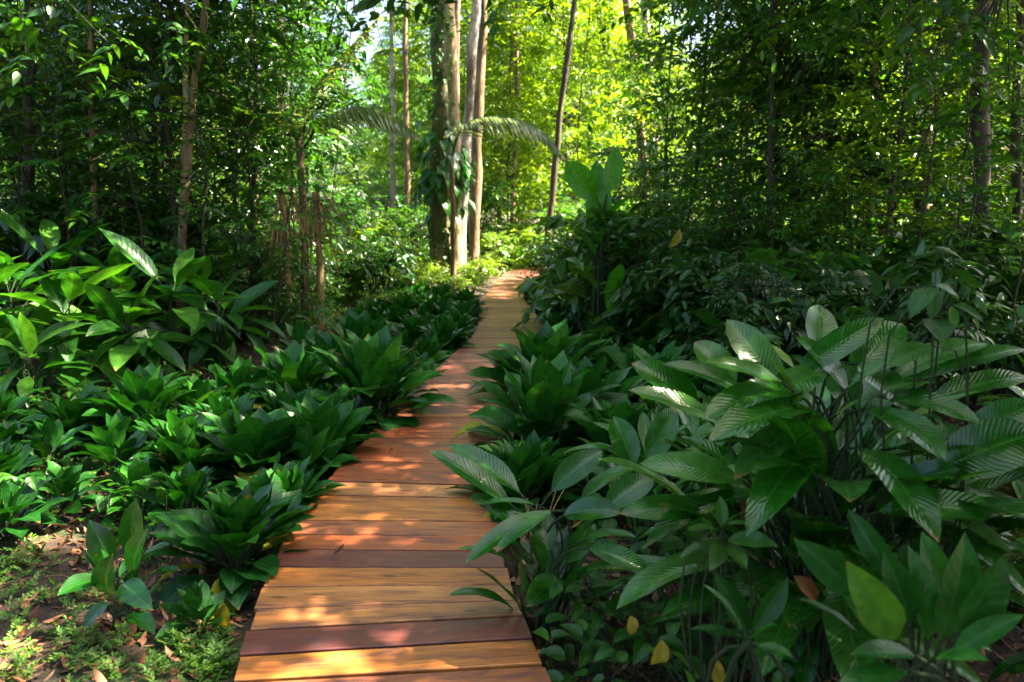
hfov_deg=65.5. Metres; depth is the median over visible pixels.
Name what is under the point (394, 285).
rosette plant
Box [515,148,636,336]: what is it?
banana plant
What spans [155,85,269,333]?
sapling
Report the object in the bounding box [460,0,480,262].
tree
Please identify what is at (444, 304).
rosette plant
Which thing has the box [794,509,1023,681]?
broad leaf plant
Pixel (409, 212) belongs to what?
shrub
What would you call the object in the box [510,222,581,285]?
shrub
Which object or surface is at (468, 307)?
rosette plant
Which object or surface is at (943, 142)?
understory tree
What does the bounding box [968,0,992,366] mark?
tree
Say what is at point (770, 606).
broad leaf plant
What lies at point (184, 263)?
broad leaf plant
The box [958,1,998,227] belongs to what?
liana
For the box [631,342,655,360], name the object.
rosette plant
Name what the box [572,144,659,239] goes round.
sapling
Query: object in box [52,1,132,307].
liana
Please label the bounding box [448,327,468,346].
rosette plant
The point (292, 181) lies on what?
sapling
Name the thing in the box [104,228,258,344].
shrub
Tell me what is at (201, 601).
rosette plant
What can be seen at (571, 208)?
shrub
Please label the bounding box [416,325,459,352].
rosette plant
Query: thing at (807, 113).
understory tree
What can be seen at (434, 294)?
rosette plant
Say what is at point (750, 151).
sapling
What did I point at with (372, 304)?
rosette plant
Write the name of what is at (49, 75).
understory tree
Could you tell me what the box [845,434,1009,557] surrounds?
glossy leaf plant
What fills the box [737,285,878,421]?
shrub
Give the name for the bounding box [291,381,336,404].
rosette plant
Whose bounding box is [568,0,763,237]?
understory tree
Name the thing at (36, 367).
creeping plant
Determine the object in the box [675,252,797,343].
shrub
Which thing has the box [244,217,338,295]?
shrub
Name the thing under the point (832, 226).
shrub
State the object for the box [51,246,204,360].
broad leaf plant
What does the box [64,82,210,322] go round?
sapling
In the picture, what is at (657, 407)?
rosette plant
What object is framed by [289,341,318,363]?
rosette plant
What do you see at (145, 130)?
understory tree
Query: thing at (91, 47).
tree
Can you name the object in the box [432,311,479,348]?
rosette plant
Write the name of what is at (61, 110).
sapling
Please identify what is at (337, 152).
liana
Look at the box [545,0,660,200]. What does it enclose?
understory tree
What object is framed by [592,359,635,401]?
rosette plant
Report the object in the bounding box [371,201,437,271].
shrub
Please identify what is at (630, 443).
glossy leaf plant
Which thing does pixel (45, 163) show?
sapling
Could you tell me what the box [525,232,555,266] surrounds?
shrub
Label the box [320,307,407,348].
rosette plant
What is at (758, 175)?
understory tree
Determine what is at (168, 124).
understory tree
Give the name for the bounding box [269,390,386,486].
rosette plant
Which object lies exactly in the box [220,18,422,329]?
palm
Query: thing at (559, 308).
rosette plant
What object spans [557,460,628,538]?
rosette plant
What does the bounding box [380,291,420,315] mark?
rosette plant
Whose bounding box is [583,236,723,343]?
shrub
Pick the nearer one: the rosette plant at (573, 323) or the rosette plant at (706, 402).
the rosette plant at (706, 402)
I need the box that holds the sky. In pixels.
[0,0,936,209]
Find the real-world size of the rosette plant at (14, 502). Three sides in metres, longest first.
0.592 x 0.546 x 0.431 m
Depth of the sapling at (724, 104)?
12.50 m
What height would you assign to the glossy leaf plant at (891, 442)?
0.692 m
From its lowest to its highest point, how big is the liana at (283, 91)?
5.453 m
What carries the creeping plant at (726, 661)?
on the ground at (248, 606)
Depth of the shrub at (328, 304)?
12.33 m
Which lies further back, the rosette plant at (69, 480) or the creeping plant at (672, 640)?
the rosette plant at (69, 480)
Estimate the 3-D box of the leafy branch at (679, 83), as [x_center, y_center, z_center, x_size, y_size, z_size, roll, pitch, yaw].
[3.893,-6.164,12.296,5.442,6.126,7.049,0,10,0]
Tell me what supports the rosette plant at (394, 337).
on the ground at (248, 606)
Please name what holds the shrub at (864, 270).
on the ground at (248, 606)
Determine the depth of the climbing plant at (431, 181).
17.62 m
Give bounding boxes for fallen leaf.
[331,544,343,554]
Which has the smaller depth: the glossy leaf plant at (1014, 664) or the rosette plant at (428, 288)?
the glossy leaf plant at (1014, 664)
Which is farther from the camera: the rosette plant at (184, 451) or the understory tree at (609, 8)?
the understory tree at (609, 8)
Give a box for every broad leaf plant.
[0,208,134,361]
[0,242,104,383]
[0,255,58,399]
[0,261,149,400]
[0,308,96,408]
[43,274,197,401]
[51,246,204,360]
[57,499,179,633]
[79,228,250,376]
[124,255,253,360]
[150,263,288,372]
[582,310,642,345]
[687,299,776,382]
[691,572,792,681]
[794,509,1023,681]
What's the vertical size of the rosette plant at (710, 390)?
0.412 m
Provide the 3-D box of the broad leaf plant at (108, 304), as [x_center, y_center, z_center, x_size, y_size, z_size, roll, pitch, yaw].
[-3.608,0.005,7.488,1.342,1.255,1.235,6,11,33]
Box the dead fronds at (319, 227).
[287,189,355,330]
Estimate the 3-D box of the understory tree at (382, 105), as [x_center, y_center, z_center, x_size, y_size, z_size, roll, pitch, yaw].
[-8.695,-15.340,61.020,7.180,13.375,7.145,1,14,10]
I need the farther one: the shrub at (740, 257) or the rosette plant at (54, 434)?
the shrub at (740, 257)
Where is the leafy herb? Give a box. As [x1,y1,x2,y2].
[644,496,784,681]
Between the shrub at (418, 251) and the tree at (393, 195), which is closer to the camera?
the shrub at (418, 251)
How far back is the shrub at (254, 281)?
10.62 m
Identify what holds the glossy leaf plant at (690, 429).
on the ground at (248, 606)
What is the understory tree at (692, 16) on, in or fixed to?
on the ground at (248, 606)
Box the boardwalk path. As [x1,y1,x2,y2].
[234,266,550,681]
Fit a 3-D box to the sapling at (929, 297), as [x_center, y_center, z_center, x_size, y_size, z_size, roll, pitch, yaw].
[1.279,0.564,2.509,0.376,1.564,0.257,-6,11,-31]
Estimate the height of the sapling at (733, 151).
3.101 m
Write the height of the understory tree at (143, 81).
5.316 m
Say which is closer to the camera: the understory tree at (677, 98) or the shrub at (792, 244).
the shrub at (792, 244)
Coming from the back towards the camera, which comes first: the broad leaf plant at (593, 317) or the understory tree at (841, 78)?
the understory tree at (841, 78)
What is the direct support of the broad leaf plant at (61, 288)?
on the ground at (248, 606)
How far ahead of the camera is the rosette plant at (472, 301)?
12.06 m
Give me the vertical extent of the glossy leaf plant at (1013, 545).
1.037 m
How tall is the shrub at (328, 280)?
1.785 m
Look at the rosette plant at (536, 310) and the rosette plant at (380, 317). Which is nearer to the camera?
the rosette plant at (380, 317)
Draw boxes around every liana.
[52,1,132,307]
[76,2,129,327]
[256,0,300,277]
[332,1,354,303]
[665,6,689,212]
[800,0,851,226]
[891,0,966,254]
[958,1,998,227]
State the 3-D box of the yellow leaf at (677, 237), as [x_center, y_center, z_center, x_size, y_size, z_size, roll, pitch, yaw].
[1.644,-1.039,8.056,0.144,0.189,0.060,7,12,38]
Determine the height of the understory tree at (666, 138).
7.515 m
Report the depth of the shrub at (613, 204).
21.52 m
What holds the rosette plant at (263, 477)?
on the ground at (248, 606)
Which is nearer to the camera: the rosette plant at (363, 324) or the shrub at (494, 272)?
the rosette plant at (363, 324)
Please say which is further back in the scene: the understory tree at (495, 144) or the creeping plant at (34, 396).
the understory tree at (495, 144)
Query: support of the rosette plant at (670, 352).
on the ground at (248, 606)
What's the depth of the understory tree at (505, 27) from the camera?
24.13 m
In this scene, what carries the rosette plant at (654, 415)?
on the ground at (248, 606)
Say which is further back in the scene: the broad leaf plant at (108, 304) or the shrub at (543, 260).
the shrub at (543, 260)
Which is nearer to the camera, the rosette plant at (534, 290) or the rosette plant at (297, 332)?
the rosette plant at (297, 332)
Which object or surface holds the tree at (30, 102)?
on the ground at (248, 606)
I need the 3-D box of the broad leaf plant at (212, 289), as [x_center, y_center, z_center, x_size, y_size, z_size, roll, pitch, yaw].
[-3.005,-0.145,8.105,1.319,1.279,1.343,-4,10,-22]
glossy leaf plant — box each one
[429,444,653,645]
[563,407,725,544]
[575,305,1023,681]
[634,409,744,493]
[647,434,742,576]
[728,529,896,681]
[830,365,916,443]
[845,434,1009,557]
[868,434,897,535]
[976,344,1023,466]
[980,477,1023,606]
[988,594,1023,681]
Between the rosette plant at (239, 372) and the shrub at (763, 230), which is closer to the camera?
the rosette plant at (239, 372)
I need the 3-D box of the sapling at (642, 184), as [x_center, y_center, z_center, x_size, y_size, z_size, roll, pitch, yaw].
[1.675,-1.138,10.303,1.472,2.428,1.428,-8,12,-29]
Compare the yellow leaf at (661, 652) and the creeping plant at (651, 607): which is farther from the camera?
the creeping plant at (651, 607)
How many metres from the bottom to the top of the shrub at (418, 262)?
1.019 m
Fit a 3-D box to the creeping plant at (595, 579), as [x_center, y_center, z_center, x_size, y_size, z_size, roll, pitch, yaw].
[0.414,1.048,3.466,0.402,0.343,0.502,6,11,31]
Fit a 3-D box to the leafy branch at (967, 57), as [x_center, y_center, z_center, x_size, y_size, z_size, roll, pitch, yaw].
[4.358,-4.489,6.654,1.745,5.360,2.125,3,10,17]
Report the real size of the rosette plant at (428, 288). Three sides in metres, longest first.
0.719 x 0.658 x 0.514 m
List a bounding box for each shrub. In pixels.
[0,162,102,239]
[0,166,164,321]
[0,184,113,334]
[0,201,39,247]
[0,225,48,316]
[28,257,133,340]
[36,213,166,326]
[55,229,174,351]
[63,158,252,320]
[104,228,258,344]
[127,220,260,338]
[150,154,226,218]
[183,214,341,345]
[212,227,315,331]
[214,257,296,344]
[236,224,357,323]
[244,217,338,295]
[261,223,352,308]
[309,215,375,267]
[322,181,392,247]
[323,246,366,290]
[323,247,384,303]
[324,224,423,307]
[325,266,386,295]
[332,245,369,263]
[342,236,394,265]
[349,222,420,262]
[355,219,425,257]
[356,257,401,286]
[362,183,428,232]
[364,239,428,282]
[364,285,417,310]
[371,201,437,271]
[373,194,467,261]
[387,265,435,286]
[390,247,433,285]
[406,259,458,286]
[417,158,540,263]
[421,262,469,285]
[437,273,476,294]
[449,253,509,284]
[456,264,491,288]
[466,231,528,271]
[480,241,526,266]
[497,229,551,268]
[498,220,542,243]
[503,210,567,261]
[506,229,538,263]
[510,193,680,330]
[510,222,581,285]
[512,184,585,268]
[523,231,578,294]
[525,196,734,359]
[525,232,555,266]
[536,239,592,316]
[551,190,635,239]
[557,209,623,280]
[562,237,653,335]
[572,183,651,211]
[577,196,709,320]
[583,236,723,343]
[599,220,761,343]
[611,204,725,251]
[622,187,704,239]
[640,200,737,258]
[645,240,840,362]
[652,225,881,384]
[664,224,742,250]
[666,173,815,255]
[666,244,750,339]
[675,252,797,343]
[688,168,735,222]
[688,289,838,389]
[714,194,874,315]
[718,243,817,333]
[737,227,822,273]
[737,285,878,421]
[752,232,832,273]
[753,247,912,358]
[776,190,918,270]
[788,243,993,369]
[792,238,1023,431]
[802,251,904,310]
[828,243,907,360]
[844,216,946,307]
[846,269,1001,395]
[847,212,1023,371]
[888,262,1023,378]
[929,191,1023,338]
[936,314,1023,406]
[954,189,1023,304]
[967,248,1023,372]
[997,326,1023,383]
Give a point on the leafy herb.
(720, 551)
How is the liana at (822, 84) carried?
on the ground at (248, 606)
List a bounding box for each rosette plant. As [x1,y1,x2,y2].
[0,389,41,427]
[0,420,41,452]
[0,435,48,498]
[0,478,67,540]
[18,381,104,452]
[18,460,107,512]
[21,417,91,468]
[23,405,58,425]
[62,409,160,481]
[76,363,200,459]
[84,453,183,528]
[114,409,221,485]
[121,396,177,460]
[122,462,237,547]
[142,422,245,489]
[142,481,314,621]
[155,579,238,647]
[167,373,231,412]
[180,392,270,459]
[195,399,322,506]
[198,467,307,567]
[202,356,265,411]
[235,456,346,527]
[236,340,338,407]
[236,395,255,413]
[238,346,305,380]
[243,383,275,413]
[245,382,312,415]
[248,420,361,511]
[255,320,333,353]
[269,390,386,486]
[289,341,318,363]
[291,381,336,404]
[301,330,358,355]
[305,325,456,430]
[307,366,333,391]
[318,388,385,453]
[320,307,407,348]
[331,304,371,335]
[358,297,381,314]
[358,385,413,413]
[364,287,388,299]
[364,308,380,318]
[370,301,407,314]
[371,312,391,334]
[374,307,409,323]
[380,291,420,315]
[382,285,405,297]
[385,278,410,291]
[385,314,429,343]
[390,329,418,350]
[391,335,407,358]
[393,361,428,399]
[400,333,452,364]
[400,349,434,384]
[403,284,426,294]
[405,302,443,317]
[408,291,424,301]
[409,287,424,295]
[409,314,434,326]
[410,279,431,292]
[410,313,475,356]
[414,294,442,314]
[415,351,441,369]
[416,291,447,311]
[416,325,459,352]
[418,311,435,323]
[423,284,450,299]
[428,294,461,316]
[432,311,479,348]
[435,283,456,300]
[441,300,482,330]
[444,306,473,327]
[445,308,478,335]
[446,287,486,315]
[446,438,582,522]
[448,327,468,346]
[450,349,627,456]
[453,298,489,317]
[465,318,613,395]
[480,430,583,511]
[515,431,558,439]
[520,286,536,303]
[525,290,544,312]
[529,294,564,316]
[535,310,567,328]
[540,301,583,324]
[550,314,586,345]
[551,395,679,479]
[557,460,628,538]
[570,354,648,444]
[576,331,616,347]
[588,337,632,363]
[589,328,628,344]
[589,343,631,362]
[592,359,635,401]
[602,340,707,402]
[613,335,662,353]
[630,395,699,417]
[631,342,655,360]
[634,401,660,420]
[651,403,716,488]
[659,339,693,350]
[675,343,697,377]
[684,372,722,403]
[698,383,725,400]
[699,394,714,418]
[706,406,746,446]
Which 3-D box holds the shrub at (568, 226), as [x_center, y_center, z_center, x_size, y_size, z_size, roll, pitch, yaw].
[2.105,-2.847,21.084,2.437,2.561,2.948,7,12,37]
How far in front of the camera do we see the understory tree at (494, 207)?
37.42 m
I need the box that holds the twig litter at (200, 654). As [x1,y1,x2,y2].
[0,338,1023,681]
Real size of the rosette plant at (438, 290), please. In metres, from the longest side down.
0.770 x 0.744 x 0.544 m
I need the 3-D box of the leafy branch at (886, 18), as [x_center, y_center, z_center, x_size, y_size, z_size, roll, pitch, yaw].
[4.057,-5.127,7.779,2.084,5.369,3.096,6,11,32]
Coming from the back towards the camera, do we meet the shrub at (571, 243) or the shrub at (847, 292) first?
the shrub at (571, 243)
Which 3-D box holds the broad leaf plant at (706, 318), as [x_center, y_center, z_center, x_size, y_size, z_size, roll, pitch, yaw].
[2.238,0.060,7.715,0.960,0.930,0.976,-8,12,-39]
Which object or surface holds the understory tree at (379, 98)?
on the ground at (248, 606)
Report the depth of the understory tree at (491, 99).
30.39 m
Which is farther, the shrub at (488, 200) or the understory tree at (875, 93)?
the shrub at (488, 200)
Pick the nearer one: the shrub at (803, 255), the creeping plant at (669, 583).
the creeping plant at (669, 583)
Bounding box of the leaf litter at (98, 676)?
[0,274,1023,681]
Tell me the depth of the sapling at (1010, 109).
6.87 m
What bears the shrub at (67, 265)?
on the ground at (248, 606)
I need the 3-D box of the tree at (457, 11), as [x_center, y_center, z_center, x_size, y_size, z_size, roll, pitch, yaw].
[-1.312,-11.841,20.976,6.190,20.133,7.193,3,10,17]
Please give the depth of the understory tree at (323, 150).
56.25 m
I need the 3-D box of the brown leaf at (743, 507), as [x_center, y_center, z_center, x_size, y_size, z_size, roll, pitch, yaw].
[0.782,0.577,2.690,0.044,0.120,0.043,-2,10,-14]
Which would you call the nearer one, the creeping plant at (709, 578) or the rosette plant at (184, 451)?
the creeping plant at (709, 578)
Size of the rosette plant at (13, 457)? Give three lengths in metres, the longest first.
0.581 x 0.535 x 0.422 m
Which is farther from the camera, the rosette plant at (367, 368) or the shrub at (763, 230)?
the shrub at (763, 230)
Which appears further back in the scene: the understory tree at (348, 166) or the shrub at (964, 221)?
the understory tree at (348, 166)
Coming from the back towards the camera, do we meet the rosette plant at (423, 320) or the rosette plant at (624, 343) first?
the rosette plant at (423, 320)
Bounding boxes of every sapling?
[0,0,129,316]
[0,1,156,271]
[0,54,62,248]
[0,72,161,304]
[0,78,49,195]
[27,73,156,290]
[56,0,254,308]
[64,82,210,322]
[131,0,321,242]
[147,0,358,338]
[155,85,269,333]
[209,99,358,348]
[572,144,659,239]
[610,24,750,214]
[612,158,703,259]
[623,153,733,286]
[668,0,805,217]
[676,8,823,175]
[681,0,826,200]
[684,91,791,265]
[706,149,834,292]
[718,0,885,229]
[757,95,869,259]
[783,90,914,233]
[793,147,911,288]
[811,2,1023,280]
[819,68,948,243]
[858,271,982,681]
[876,47,1023,247]
[912,90,1023,371]
[931,101,1023,393]
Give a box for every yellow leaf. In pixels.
[213,601,229,631]
[627,616,638,634]
[651,640,669,664]
[669,229,681,246]
[712,660,724,681]
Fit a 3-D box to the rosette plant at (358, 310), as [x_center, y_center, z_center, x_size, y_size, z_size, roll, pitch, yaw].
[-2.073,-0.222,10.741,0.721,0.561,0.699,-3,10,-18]
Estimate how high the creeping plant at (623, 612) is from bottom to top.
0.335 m
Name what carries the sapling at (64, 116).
on the ground at (248, 606)
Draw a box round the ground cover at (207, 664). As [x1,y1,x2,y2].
[0,248,518,681]
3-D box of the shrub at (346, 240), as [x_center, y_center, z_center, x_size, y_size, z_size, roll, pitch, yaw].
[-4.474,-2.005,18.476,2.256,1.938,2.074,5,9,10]
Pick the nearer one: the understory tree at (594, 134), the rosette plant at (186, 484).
the rosette plant at (186, 484)
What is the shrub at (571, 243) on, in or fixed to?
on the ground at (248, 606)
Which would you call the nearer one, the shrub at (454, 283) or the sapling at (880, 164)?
the sapling at (880, 164)
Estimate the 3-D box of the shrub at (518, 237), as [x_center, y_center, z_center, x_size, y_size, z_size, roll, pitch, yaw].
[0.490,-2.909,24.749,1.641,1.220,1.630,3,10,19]
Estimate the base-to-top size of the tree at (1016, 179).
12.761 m
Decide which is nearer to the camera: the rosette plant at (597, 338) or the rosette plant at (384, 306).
the rosette plant at (597, 338)
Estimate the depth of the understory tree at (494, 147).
32.91 m
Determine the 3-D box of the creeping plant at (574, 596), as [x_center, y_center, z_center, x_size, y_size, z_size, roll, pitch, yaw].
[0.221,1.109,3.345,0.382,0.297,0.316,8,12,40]
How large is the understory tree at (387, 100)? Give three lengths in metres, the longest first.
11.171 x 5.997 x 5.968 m
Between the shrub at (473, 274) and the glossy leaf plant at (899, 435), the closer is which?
the glossy leaf plant at (899, 435)
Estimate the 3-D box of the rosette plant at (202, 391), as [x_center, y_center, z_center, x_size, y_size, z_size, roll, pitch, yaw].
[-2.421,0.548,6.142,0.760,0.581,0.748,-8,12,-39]
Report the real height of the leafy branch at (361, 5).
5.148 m
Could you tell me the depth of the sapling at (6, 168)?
9.93 m
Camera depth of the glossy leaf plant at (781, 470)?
2.60 m
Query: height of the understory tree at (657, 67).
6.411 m
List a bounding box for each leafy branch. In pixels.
[0,0,148,99]
[8,0,281,121]
[126,0,394,109]
[260,0,548,109]
[351,0,557,40]
[586,0,894,131]
[598,0,964,90]
[632,23,889,182]
[797,0,1023,90]
[890,0,1023,136]
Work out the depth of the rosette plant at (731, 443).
5.41 m
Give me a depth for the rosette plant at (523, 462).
4.35 m
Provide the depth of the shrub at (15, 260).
9.91 m
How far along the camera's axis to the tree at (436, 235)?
18.23 m
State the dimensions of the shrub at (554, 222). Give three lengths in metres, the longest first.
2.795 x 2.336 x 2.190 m
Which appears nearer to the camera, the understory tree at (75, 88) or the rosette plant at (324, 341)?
the rosette plant at (324, 341)
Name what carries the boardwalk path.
on the ground at (248, 606)
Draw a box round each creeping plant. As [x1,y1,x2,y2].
[0,427,39,475]
[0,472,57,528]
[2,387,53,418]
[11,351,54,385]
[38,370,91,403]
[68,379,123,400]
[78,472,171,533]
[105,488,186,568]
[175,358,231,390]
[515,572,601,644]
[530,601,632,681]
[538,624,649,681]
[557,578,668,663]
[566,538,644,624]
[588,493,653,573]
[589,609,712,681]
[602,539,674,602]
[620,549,745,657]
[626,581,773,681]
[633,519,686,556]
[644,525,729,591]
[660,535,773,616]
[706,622,804,681]
[728,554,791,619]
[897,531,1019,570]
[987,515,1023,563]
[1005,557,1022,613]
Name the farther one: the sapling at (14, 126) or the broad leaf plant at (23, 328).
the sapling at (14, 126)
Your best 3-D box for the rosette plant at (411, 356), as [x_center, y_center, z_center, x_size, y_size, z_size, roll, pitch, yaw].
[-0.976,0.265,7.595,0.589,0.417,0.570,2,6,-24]
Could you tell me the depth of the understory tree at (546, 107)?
32.63 m
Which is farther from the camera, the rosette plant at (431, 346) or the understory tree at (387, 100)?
the understory tree at (387, 100)
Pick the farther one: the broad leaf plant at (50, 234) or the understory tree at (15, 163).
the understory tree at (15, 163)
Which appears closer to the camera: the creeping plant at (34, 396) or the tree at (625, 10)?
the creeping plant at (34, 396)
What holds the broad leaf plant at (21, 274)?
on the ground at (248, 606)
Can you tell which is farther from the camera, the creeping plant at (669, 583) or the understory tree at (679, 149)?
the understory tree at (679, 149)
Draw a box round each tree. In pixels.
[0,0,103,186]
[0,0,122,231]
[0,0,131,234]
[0,0,217,275]
[0,1,36,121]
[0,3,177,234]
[0,38,104,231]
[0,58,51,214]
[1,11,170,207]
[13,0,177,210]
[21,0,36,228]
[27,0,296,334]
[31,0,287,270]
[57,23,167,192]
[87,0,101,338]
[103,60,229,239]
[110,15,273,272]
[112,56,181,191]
[123,0,386,300]
[138,0,331,272]
[143,78,266,228]
[150,10,158,220]
[172,0,353,265]
[176,0,208,333]
[177,0,323,255]
[199,0,384,279]
[218,117,287,226]
[229,0,407,250]
[245,33,332,190]
[251,7,260,222]
[261,77,342,203]
[275,1,284,268]
[286,83,353,195]
[308,126,368,208]
[309,121,399,235]
[325,134,388,230]
[329,59,389,217]
[333,122,377,197]
[347,76,422,206]
[352,49,430,193]
[354,0,543,212]
[354,84,402,195]
[360,15,431,228]
[369,75,430,218]
[372,0,519,211]
[386,92,433,195]
[388,0,514,215]
[389,10,396,219]
[395,1,504,227]
[402,0,410,231]
[423,1,578,228]
[428,0,449,284]
[443,0,464,278]
[455,0,459,96]
[459,0,575,238]
[459,5,574,222]
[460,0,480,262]
[466,0,653,235]
[467,0,486,270]
[467,142,506,233]
[480,143,509,228]
[481,67,559,221]
[484,78,516,224]
[485,0,625,232]
[485,0,648,214]
[497,38,514,239]
[505,0,645,216]
[509,3,518,233]
[517,3,613,218]
[536,1,699,188]
[540,0,576,270]
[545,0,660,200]
[551,0,688,202]
[559,122,633,211]
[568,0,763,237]
[569,113,638,207]
[575,58,704,220]
[594,0,611,152]
[595,0,808,250]
[622,0,648,216]
[624,0,936,254]
[632,43,712,196]
[640,0,659,191]
[649,0,902,243]
[660,23,809,239]
[660,59,713,204]
[660,95,723,220]
[673,6,813,229]
[688,0,995,258]
[703,0,920,254]
[715,0,722,217]
[721,0,902,225]
[734,136,785,227]
[749,0,1023,261]
[758,0,1023,263]
[777,2,1003,238]
[808,51,906,217]
[810,0,1023,241]
[811,0,1023,263]
[833,0,1011,225]
[861,0,1023,257]
[864,34,1011,223]
[866,1,879,229]
[890,1,1023,237]
[903,46,1023,240]
[914,0,936,233]
[951,1,959,228]
[958,41,1023,221]
[963,8,1023,212]
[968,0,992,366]
[968,0,1023,236]
[1010,0,1023,288]
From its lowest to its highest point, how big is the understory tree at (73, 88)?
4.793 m
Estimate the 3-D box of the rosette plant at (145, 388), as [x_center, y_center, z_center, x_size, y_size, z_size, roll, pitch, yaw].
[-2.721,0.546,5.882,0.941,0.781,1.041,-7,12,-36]
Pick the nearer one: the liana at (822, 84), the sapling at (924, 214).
the sapling at (924, 214)
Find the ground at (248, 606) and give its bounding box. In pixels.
[0,210,1023,681]
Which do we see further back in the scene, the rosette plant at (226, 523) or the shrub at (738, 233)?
the shrub at (738, 233)
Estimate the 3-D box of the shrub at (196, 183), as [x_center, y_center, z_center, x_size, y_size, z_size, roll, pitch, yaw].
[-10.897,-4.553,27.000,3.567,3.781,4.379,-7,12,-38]
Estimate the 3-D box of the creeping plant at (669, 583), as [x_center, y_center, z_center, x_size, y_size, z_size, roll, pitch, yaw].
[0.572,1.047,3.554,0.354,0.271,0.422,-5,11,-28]
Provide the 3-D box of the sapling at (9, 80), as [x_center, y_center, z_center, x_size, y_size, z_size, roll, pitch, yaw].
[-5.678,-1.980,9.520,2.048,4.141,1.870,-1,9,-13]
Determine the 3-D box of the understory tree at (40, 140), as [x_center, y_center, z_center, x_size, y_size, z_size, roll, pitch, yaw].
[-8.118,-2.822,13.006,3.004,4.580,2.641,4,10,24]
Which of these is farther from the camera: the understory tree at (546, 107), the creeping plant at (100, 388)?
the understory tree at (546, 107)
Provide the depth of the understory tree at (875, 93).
10.89 m
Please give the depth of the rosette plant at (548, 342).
6.87 m
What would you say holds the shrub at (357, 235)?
on the ground at (248, 606)
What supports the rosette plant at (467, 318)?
on the ground at (248, 606)
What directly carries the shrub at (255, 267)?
on the ground at (248, 606)
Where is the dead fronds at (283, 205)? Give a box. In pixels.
[238,188,326,337]
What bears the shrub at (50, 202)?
on the ground at (248, 606)
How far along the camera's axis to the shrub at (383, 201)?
27.76 m
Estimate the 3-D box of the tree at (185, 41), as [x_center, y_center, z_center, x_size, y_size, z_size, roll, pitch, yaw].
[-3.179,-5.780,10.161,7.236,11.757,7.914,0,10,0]
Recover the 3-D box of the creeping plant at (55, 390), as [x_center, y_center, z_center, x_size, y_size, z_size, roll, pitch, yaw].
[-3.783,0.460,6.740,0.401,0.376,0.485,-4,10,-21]
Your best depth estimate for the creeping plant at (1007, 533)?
3.65 m
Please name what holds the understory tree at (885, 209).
on the ground at (248, 606)
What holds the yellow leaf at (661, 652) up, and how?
attached to the glossy leaf plant at (781, 470)
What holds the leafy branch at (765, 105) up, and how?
attached to the understory tree at (724, 42)
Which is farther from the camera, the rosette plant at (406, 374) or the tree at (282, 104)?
the tree at (282, 104)
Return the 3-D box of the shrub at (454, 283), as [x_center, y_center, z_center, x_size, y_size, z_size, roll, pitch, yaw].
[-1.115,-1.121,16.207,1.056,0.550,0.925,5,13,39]
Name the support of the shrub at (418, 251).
on the ground at (248, 606)
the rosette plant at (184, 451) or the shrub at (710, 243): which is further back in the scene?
the shrub at (710, 243)
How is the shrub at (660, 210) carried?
on the ground at (248, 606)
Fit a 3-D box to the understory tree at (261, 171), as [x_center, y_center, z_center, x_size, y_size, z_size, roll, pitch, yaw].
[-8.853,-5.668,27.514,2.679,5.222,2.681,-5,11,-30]
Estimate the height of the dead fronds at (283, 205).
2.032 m
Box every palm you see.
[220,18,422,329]
[444,116,565,289]
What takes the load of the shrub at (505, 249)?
on the ground at (248, 606)
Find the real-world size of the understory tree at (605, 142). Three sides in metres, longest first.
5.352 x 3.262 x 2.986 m
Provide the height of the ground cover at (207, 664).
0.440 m
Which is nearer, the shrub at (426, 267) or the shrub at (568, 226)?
the shrub at (426, 267)
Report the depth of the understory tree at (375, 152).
24.01 m
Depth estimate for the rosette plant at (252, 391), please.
6.37 m
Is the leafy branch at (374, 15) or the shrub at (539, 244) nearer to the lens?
the leafy branch at (374, 15)
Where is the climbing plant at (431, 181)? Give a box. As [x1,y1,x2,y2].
[407,0,477,259]
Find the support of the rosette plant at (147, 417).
on the ground at (248, 606)
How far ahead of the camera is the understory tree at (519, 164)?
33.28 m
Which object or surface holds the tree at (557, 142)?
on the ground at (248, 606)
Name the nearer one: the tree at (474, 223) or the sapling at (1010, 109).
the sapling at (1010, 109)
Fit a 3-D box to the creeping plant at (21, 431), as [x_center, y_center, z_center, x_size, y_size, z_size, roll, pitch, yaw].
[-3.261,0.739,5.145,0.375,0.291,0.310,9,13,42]
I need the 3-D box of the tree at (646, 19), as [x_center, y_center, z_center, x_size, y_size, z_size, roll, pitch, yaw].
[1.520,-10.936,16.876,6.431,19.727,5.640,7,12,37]
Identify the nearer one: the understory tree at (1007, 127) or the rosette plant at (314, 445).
the rosette plant at (314, 445)
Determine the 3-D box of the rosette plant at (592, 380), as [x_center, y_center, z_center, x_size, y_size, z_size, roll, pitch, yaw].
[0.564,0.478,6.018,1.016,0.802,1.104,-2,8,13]
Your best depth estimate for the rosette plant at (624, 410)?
4.97 m
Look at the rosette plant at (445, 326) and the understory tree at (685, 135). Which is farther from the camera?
the understory tree at (685, 135)
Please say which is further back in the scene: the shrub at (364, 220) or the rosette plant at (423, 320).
the shrub at (364, 220)
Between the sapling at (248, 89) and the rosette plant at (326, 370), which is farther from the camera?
the sapling at (248, 89)
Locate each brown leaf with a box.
[740,499,746,524]
[794,576,819,600]
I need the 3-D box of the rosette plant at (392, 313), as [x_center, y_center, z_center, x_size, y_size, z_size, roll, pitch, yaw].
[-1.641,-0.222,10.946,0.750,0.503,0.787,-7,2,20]
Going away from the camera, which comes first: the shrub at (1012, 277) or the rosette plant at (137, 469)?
the rosette plant at (137, 469)
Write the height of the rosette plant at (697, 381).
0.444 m
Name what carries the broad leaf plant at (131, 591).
on the ground at (248, 606)
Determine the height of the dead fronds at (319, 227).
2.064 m
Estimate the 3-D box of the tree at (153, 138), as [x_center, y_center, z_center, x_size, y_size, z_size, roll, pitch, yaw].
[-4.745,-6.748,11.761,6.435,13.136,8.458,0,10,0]

